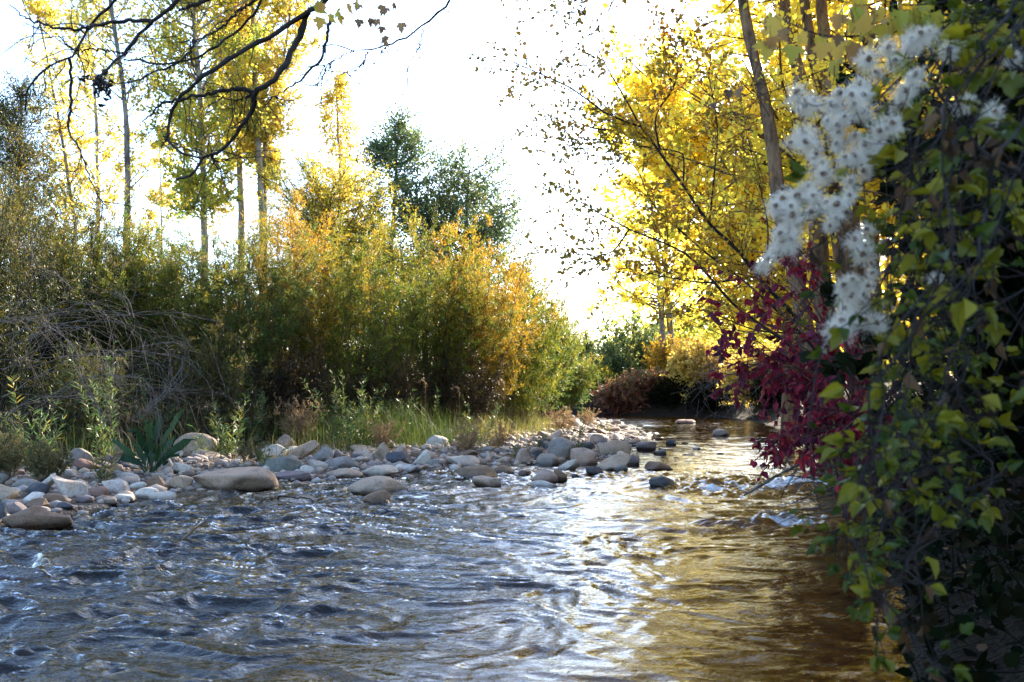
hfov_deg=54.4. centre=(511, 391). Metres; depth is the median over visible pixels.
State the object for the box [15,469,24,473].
stone
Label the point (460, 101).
sky
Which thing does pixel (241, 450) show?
dry weed
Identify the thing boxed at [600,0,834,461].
cottonwood tree
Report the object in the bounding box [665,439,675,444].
stone
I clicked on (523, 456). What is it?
stone
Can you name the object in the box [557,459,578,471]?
stone
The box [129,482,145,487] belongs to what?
stone
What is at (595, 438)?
stone
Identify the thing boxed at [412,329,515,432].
willow shrub
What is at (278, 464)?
stone
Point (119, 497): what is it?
stone
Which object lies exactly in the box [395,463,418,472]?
stone
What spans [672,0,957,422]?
cottonwood tree
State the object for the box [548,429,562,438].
stone
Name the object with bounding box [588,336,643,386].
bush
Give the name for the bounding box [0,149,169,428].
willow shrub
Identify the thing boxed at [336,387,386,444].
willow sprout
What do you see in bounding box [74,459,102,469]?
stone
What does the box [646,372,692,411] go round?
bush
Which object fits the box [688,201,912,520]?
red dogwood
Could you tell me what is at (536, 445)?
willow sprout
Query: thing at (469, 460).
stone
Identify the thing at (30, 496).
stone
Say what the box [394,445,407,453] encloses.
stone
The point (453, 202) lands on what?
alder tree
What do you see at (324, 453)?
stone
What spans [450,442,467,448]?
stone
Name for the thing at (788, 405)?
cottonwood tree
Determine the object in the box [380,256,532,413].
willow shrub
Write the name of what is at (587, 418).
dry weed
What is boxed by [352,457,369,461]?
stone
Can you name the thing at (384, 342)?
willow shrub
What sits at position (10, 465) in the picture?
dry weed
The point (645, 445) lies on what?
stone
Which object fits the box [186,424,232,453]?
willow sprout
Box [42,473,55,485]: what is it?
stone
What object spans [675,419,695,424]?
boulder
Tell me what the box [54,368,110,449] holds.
willow sprout
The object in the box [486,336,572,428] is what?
willow shrub
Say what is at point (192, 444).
boulder
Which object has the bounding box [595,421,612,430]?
willow sprout
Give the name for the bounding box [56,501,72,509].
stone
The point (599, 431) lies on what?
stone
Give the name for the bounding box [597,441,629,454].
boulder
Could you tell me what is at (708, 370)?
bush
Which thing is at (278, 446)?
stone
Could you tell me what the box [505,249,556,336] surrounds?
alder tree
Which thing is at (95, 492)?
stone
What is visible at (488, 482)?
stone
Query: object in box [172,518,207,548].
stick
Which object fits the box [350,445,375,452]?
stone
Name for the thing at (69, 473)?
stone
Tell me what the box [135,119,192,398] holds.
poplar tree
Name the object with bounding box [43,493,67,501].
stone
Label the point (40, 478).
stone
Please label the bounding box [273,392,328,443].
dry weed
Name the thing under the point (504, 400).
grass stem
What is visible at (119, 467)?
stone
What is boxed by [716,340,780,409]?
bush
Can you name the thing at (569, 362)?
willow shrub
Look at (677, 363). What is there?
bush
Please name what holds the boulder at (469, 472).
in the water
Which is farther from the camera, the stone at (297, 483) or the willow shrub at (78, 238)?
the willow shrub at (78, 238)
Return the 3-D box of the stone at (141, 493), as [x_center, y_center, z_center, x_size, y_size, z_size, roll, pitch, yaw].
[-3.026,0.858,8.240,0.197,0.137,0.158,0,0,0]
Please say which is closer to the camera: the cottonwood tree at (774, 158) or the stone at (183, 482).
the stone at (183, 482)
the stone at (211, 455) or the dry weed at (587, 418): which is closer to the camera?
the stone at (211, 455)
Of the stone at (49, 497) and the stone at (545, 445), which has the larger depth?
the stone at (545, 445)
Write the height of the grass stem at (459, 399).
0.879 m
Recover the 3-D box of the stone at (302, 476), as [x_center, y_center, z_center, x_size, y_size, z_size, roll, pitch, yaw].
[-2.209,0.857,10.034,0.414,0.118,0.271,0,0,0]
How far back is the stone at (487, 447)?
13.85 m
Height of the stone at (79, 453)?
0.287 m
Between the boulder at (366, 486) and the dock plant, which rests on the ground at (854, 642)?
the dock plant
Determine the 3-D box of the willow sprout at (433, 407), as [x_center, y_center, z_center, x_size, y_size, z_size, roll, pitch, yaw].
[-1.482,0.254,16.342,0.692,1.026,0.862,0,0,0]
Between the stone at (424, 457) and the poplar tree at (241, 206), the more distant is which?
the poplar tree at (241, 206)
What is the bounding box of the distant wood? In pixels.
[3,262,968,380]
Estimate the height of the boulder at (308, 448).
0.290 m
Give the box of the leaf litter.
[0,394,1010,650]
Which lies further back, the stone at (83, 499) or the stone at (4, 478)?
the stone at (4, 478)
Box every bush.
[565,319,604,364]
[571,358,616,400]
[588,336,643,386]
[588,369,652,414]
[591,308,674,372]
[615,365,671,399]
[641,331,697,375]
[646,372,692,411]
[659,330,733,403]
[684,375,733,414]
[691,350,740,404]
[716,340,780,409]
[742,366,797,410]
[799,57,1023,640]
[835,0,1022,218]
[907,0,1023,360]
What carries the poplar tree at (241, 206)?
on the ground at (854, 642)
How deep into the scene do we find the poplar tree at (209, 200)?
26.79 m
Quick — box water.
[0,415,905,681]
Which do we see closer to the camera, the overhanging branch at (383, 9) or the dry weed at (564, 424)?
the overhanging branch at (383, 9)
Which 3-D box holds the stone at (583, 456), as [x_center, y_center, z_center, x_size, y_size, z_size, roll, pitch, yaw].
[0.899,0.844,12.385,0.348,0.294,0.285,0,0,0]
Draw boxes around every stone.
[0,473,8,482]
[0,484,18,500]
[0,501,7,518]
[6,502,26,514]
[14,478,37,487]
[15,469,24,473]
[22,492,43,502]
[25,497,48,507]
[27,483,49,494]
[29,468,51,481]
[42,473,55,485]
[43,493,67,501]
[50,474,87,497]
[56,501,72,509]
[60,470,76,477]
[64,448,93,466]
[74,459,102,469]
[75,495,92,502]
[88,486,107,497]
[101,480,129,493]
[103,496,116,504]
[104,464,122,470]
[107,443,122,453]
[108,457,121,463]
[110,511,130,520]
[114,494,135,502]
[116,472,139,481]
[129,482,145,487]
[130,509,147,520]
[134,487,158,501]
[135,504,170,508]
[146,474,170,489]
[148,491,175,506]
[151,504,169,514]
[161,458,172,467]
[168,475,193,489]
[173,463,193,472]
[190,450,219,460]
[191,454,207,459]
[262,444,286,455]
[264,456,301,471]
[275,434,293,446]
[275,471,312,481]
[290,481,305,492]
[299,465,315,473]
[307,460,327,470]
[309,446,333,460]
[326,456,359,467]
[326,468,362,479]
[333,451,341,457]
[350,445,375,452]
[352,449,363,453]
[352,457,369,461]
[361,490,390,508]
[362,465,398,476]
[363,447,373,459]
[372,442,389,459]
[385,440,394,447]
[386,451,410,463]
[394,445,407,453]
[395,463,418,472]
[411,451,422,457]
[413,450,430,464]
[426,435,448,446]
[426,458,443,466]
[430,451,438,458]
[446,455,479,465]
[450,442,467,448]
[457,449,477,455]
[472,475,500,491]
[482,446,492,450]
[483,457,490,462]
[493,465,517,479]
[515,449,530,462]
[517,447,543,453]
[518,470,530,478]
[530,449,539,455]
[530,480,557,489]
[531,469,557,483]
[536,453,559,468]
[537,431,549,437]
[537,439,548,449]
[545,423,563,429]
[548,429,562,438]
[548,437,575,459]
[554,469,566,487]
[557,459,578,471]
[570,447,597,469]
[578,442,595,449]
[586,466,603,477]
[587,428,606,434]
[588,433,607,437]
[590,434,603,443]
[596,437,610,443]
[605,427,619,431]
[611,420,621,423]
[612,433,623,438]
[613,464,627,473]
[626,430,638,434]
[627,455,639,468]
[629,438,640,444]
[636,441,655,449]
[644,461,672,473]
[649,476,674,490]
[653,449,665,460]
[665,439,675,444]
[713,429,728,435]
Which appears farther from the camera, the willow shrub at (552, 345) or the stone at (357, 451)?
the willow shrub at (552, 345)
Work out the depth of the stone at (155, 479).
8.82 m
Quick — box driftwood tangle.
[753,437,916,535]
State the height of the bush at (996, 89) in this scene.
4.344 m
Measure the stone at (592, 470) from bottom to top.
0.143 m
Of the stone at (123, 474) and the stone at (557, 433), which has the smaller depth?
the stone at (123, 474)
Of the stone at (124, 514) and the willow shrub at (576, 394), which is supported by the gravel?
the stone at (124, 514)
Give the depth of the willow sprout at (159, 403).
13.06 m
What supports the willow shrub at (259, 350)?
on the ground at (854, 642)
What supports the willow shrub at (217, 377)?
on the ground at (854, 642)
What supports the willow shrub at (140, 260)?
on the ground at (854, 642)
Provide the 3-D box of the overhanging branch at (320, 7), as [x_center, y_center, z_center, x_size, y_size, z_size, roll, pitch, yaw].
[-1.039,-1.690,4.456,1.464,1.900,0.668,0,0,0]
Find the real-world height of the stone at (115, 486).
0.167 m
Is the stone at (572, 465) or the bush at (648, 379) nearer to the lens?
the stone at (572, 465)
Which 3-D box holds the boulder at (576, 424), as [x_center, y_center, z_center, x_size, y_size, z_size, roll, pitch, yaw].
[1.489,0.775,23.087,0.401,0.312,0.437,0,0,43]
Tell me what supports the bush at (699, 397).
on the ground at (854, 642)
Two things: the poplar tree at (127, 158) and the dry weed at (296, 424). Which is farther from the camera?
the poplar tree at (127, 158)
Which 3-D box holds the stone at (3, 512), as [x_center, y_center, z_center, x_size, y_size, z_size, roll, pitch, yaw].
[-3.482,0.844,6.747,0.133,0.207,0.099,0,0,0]
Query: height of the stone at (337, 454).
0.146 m
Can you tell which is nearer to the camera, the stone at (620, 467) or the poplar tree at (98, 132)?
the stone at (620, 467)
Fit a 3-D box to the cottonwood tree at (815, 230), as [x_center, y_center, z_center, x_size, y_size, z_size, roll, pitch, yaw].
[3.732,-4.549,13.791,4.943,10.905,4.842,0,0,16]
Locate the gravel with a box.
[0,417,710,540]
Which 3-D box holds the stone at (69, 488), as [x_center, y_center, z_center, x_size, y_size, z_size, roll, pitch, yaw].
[-3.650,0.813,8.195,0.300,0.273,0.186,0,0,0]
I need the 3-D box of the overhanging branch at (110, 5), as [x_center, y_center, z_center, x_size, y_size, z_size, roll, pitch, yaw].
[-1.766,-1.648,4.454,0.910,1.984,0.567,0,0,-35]
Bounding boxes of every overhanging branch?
[0,0,230,123]
[1,0,164,237]
[56,0,301,135]
[124,0,358,220]
[281,0,468,111]
[554,0,613,50]
[647,0,734,41]
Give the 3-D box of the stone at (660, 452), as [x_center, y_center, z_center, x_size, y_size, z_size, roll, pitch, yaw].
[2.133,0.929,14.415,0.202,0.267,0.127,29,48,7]
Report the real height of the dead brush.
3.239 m
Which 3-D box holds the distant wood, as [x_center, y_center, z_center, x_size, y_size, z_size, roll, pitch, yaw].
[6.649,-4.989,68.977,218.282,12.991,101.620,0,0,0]
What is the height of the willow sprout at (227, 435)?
0.812 m
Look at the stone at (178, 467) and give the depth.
10.27 m
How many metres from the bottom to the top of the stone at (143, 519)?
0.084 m
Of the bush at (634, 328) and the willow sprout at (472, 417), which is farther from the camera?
the bush at (634, 328)
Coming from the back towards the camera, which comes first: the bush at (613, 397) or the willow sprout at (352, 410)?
the bush at (613, 397)
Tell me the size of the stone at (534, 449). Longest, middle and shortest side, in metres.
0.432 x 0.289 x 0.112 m
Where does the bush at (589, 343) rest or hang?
on the ground at (854, 642)
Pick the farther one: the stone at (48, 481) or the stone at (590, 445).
the stone at (590, 445)
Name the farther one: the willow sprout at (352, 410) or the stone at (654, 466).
the willow sprout at (352, 410)
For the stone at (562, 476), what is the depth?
9.85 m
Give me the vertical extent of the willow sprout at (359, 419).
1.031 m
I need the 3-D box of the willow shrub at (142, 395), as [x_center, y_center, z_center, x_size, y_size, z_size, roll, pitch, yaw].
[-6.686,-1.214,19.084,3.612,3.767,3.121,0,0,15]
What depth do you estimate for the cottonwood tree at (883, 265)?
26.70 m
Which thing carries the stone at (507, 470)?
on the water
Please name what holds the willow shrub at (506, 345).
on the ground at (854, 642)
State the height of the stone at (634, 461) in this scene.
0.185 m
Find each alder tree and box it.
[335,93,473,366]
[391,128,552,325]
[468,0,880,448]
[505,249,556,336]
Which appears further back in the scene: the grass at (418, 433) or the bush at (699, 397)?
the bush at (699, 397)
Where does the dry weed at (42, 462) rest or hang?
on the ground at (854, 642)
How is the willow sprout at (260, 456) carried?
on the ground at (854, 642)
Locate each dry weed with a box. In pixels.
[0,422,35,478]
[18,439,76,480]
[229,434,270,464]
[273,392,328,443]
[366,413,407,449]
[450,416,489,451]
[477,421,515,447]
[545,406,579,431]
[578,407,599,424]
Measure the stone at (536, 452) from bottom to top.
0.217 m
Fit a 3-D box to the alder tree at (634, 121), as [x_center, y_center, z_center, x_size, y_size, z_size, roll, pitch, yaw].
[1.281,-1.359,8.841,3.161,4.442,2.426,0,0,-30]
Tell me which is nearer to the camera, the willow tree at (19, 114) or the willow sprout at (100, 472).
the willow sprout at (100, 472)
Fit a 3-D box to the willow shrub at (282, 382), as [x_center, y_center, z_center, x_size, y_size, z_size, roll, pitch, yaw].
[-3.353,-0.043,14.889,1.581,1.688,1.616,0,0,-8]
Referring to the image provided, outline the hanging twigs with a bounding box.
[672,347,788,447]
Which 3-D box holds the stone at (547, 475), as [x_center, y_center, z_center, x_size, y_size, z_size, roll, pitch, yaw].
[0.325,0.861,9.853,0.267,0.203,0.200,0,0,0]
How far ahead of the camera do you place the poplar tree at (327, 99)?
30.87 m
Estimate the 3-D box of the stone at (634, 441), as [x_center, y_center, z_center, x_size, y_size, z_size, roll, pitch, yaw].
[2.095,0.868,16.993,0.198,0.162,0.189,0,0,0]
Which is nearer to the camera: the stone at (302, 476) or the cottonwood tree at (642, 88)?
the stone at (302, 476)
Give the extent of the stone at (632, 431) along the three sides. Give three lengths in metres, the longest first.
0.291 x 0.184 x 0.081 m
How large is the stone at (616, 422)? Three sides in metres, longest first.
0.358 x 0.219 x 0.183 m
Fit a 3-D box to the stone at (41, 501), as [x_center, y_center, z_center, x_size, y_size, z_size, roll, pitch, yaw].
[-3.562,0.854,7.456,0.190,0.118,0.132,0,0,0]
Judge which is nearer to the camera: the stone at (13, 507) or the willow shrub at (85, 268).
the stone at (13, 507)
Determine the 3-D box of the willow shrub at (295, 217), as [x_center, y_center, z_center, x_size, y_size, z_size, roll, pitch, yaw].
[-3.612,-1.518,16.570,3.559,4.085,3.027,0,0,0]
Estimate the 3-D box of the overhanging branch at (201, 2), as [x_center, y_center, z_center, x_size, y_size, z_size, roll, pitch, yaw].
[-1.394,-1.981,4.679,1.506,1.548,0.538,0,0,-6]
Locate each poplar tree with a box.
[14,0,106,250]
[41,0,159,241]
[61,0,188,400]
[101,0,272,399]
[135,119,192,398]
[203,0,275,400]
[209,0,334,402]
[301,66,384,386]
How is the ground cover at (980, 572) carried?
on the ground at (854, 642)
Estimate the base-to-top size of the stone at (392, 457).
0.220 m
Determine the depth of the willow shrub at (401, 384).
16.01 m
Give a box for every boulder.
[2,505,72,530]
[173,433,216,455]
[192,466,278,494]
[288,440,319,457]
[347,476,407,496]
[455,465,497,478]
[567,419,584,426]
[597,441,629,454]
[597,453,629,475]
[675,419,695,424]
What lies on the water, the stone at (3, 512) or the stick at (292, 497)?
the stick at (292, 497)
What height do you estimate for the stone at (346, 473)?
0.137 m
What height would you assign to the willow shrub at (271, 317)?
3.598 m
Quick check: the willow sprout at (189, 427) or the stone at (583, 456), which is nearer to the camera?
the stone at (583, 456)
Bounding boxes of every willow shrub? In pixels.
[0,94,180,422]
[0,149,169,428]
[0,175,129,414]
[0,329,147,450]
[3,190,183,406]
[5,164,241,425]
[63,194,291,425]
[120,237,232,409]
[125,187,352,424]
[139,308,275,440]
[182,180,394,420]
[192,243,360,410]
[236,334,339,434]
[257,202,453,424]
[288,240,439,409]
[321,204,524,429]
[339,334,440,424]
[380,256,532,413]
[401,208,567,425]
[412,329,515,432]
[454,240,597,422]
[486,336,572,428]
[505,298,600,421]
[539,349,607,417]
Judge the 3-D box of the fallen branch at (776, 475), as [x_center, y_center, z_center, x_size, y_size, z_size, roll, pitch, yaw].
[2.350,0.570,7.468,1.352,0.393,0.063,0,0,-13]
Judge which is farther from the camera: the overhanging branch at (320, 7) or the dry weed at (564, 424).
the dry weed at (564, 424)
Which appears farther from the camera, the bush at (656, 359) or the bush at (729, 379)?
the bush at (656, 359)
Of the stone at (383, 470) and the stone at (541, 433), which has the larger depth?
the stone at (541, 433)
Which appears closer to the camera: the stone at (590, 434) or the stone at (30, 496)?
the stone at (30, 496)
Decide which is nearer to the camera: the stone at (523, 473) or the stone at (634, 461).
the stone at (523, 473)
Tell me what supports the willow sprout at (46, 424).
on the ground at (854, 642)
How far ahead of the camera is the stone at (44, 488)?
8.13 m
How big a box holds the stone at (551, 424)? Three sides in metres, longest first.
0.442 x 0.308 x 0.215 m
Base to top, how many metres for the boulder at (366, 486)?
0.210 m
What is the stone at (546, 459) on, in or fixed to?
on the ground at (854, 642)
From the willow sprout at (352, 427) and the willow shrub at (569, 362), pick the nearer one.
the willow sprout at (352, 427)
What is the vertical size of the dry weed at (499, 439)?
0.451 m
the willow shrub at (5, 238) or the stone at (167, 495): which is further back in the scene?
the willow shrub at (5, 238)
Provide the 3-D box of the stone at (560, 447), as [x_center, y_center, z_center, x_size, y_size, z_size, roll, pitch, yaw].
[0.662,0.799,12.864,0.318,0.425,0.309,0,0,38]
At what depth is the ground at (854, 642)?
5.43 m
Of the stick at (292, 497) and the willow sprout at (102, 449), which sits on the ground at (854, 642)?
the willow sprout at (102, 449)
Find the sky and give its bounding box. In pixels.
[0,0,951,374]
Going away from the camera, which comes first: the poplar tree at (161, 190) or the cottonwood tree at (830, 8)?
the cottonwood tree at (830, 8)
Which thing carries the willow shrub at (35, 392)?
on the ground at (854, 642)
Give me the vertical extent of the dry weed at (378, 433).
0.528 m
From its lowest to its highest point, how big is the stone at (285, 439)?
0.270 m
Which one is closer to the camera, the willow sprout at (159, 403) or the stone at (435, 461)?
the stone at (435, 461)
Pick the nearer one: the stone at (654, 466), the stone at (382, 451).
the stone at (654, 466)
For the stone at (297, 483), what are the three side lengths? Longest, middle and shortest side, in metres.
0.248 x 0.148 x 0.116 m
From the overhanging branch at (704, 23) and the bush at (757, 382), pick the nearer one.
the overhanging branch at (704, 23)
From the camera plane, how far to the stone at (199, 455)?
11.33 m
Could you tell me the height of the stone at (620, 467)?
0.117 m
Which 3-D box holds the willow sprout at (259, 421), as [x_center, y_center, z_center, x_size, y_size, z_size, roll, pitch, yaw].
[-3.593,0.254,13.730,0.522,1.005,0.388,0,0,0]
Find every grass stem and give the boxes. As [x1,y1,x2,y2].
[451,386,459,419]
[497,379,505,423]
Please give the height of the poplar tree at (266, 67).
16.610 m
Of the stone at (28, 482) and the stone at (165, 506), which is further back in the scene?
the stone at (28, 482)
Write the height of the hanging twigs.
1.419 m
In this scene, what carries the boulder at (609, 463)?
in the water
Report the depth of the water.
6.19 m
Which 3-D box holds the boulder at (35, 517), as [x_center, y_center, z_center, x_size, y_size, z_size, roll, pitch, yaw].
[-3.184,0.861,6.687,0.435,0.206,0.250,0,0,-23]
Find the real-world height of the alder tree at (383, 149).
7.940 m
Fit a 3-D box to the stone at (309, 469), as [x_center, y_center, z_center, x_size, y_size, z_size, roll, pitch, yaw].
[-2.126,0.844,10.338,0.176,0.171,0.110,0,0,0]
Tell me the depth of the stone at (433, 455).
12.11 m
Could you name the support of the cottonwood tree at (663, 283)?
on the ground at (854, 642)
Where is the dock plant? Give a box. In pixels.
[111,407,195,472]
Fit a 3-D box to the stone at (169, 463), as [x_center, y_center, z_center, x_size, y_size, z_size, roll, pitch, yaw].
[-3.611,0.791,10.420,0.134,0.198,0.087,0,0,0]
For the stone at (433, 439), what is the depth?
14.00 m
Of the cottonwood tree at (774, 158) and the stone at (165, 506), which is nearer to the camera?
the stone at (165, 506)
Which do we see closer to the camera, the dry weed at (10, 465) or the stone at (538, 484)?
the dry weed at (10, 465)
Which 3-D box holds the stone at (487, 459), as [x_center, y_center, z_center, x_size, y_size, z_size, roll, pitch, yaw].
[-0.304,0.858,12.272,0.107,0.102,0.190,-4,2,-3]
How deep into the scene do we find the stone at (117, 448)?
11.91 m
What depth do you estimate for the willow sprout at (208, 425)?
13.73 m
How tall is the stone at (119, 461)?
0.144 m
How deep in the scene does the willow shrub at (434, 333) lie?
17.75 m
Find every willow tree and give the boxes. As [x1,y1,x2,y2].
[0,59,89,405]
[232,133,411,408]
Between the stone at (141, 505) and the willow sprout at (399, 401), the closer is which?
the stone at (141, 505)
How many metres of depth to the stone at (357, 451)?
12.91 m
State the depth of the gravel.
11.03 m
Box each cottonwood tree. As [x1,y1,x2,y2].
[581,21,899,406]
[581,127,738,358]
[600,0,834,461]
[644,0,940,434]
[666,0,891,436]
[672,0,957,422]
[694,0,947,362]
[773,37,924,363]
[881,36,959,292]
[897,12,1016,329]
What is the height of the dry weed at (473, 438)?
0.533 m
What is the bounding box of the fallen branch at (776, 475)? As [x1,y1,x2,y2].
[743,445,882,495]
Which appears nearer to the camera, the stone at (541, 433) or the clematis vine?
the clematis vine
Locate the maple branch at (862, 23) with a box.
[699,0,1023,197]
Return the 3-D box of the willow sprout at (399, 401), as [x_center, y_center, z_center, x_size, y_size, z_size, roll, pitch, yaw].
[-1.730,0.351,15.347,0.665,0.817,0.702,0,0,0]
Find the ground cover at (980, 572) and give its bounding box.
[815,376,1023,681]
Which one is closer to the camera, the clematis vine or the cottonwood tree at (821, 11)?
the clematis vine
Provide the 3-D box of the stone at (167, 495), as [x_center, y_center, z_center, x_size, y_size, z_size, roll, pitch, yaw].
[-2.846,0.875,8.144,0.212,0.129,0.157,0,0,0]
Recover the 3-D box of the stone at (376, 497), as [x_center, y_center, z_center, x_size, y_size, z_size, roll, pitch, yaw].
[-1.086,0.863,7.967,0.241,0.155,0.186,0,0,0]
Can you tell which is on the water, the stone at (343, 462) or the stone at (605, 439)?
the stone at (605, 439)
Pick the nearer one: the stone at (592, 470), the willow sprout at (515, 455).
the stone at (592, 470)
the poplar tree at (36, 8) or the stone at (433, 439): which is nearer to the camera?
the stone at (433, 439)
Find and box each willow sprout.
[0,374,67,463]
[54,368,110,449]
[67,340,119,457]
[85,449,123,482]
[123,373,177,442]
[164,379,208,434]
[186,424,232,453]
[197,350,235,436]
[206,393,251,458]
[231,374,268,444]
[255,440,288,465]
[301,370,385,450]
[331,375,380,445]
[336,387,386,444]
[378,389,418,435]
[402,378,440,426]
[460,398,501,438]
[503,439,531,459]
[523,433,548,446]
[564,411,586,447]
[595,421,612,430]
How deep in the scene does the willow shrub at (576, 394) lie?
28.74 m
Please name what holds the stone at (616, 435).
on the ground at (854, 642)
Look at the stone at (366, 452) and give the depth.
12.13 m
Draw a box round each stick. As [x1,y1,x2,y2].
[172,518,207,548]
[277,495,313,504]
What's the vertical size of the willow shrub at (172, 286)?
3.448 m
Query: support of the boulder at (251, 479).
on the ground at (854, 642)
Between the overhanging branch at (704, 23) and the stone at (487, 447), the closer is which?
the overhanging branch at (704, 23)
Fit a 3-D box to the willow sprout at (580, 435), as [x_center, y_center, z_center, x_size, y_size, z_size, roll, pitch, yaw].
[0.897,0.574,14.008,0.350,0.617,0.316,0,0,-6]
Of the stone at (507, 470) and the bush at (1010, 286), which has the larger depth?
the stone at (507, 470)
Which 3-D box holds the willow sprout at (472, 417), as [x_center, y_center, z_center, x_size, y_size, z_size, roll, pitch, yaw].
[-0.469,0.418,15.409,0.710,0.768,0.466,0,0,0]
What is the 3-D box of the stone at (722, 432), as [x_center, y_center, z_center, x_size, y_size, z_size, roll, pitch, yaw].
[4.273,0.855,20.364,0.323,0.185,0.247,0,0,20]
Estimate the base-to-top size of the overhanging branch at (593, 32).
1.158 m
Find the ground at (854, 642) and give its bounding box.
[0,382,1023,681]
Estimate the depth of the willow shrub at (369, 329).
20.13 m
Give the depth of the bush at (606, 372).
40.13 m
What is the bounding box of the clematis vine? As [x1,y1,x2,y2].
[752,0,1023,681]
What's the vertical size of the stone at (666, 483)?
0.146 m
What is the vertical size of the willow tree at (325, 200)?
6.016 m
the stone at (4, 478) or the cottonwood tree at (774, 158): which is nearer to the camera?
the stone at (4, 478)
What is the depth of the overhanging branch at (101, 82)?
4.09 m
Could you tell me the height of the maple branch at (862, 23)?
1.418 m
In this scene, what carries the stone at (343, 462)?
on the ground at (854, 642)
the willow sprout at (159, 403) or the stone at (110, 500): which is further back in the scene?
the willow sprout at (159, 403)
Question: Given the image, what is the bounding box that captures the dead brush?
[0,185,259,478]
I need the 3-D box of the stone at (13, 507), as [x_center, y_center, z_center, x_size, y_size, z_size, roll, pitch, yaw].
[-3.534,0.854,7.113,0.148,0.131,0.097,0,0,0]
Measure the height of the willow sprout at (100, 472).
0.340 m
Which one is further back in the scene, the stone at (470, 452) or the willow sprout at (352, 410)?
the willow sprout at (352, 410)
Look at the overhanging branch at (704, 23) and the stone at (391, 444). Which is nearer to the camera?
the overhanging branch at (704, 23)
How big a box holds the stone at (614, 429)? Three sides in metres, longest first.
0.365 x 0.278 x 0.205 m
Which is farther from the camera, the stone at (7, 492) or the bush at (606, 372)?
the bush at (606, 372)
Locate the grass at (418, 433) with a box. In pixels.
[0,378,919,484]

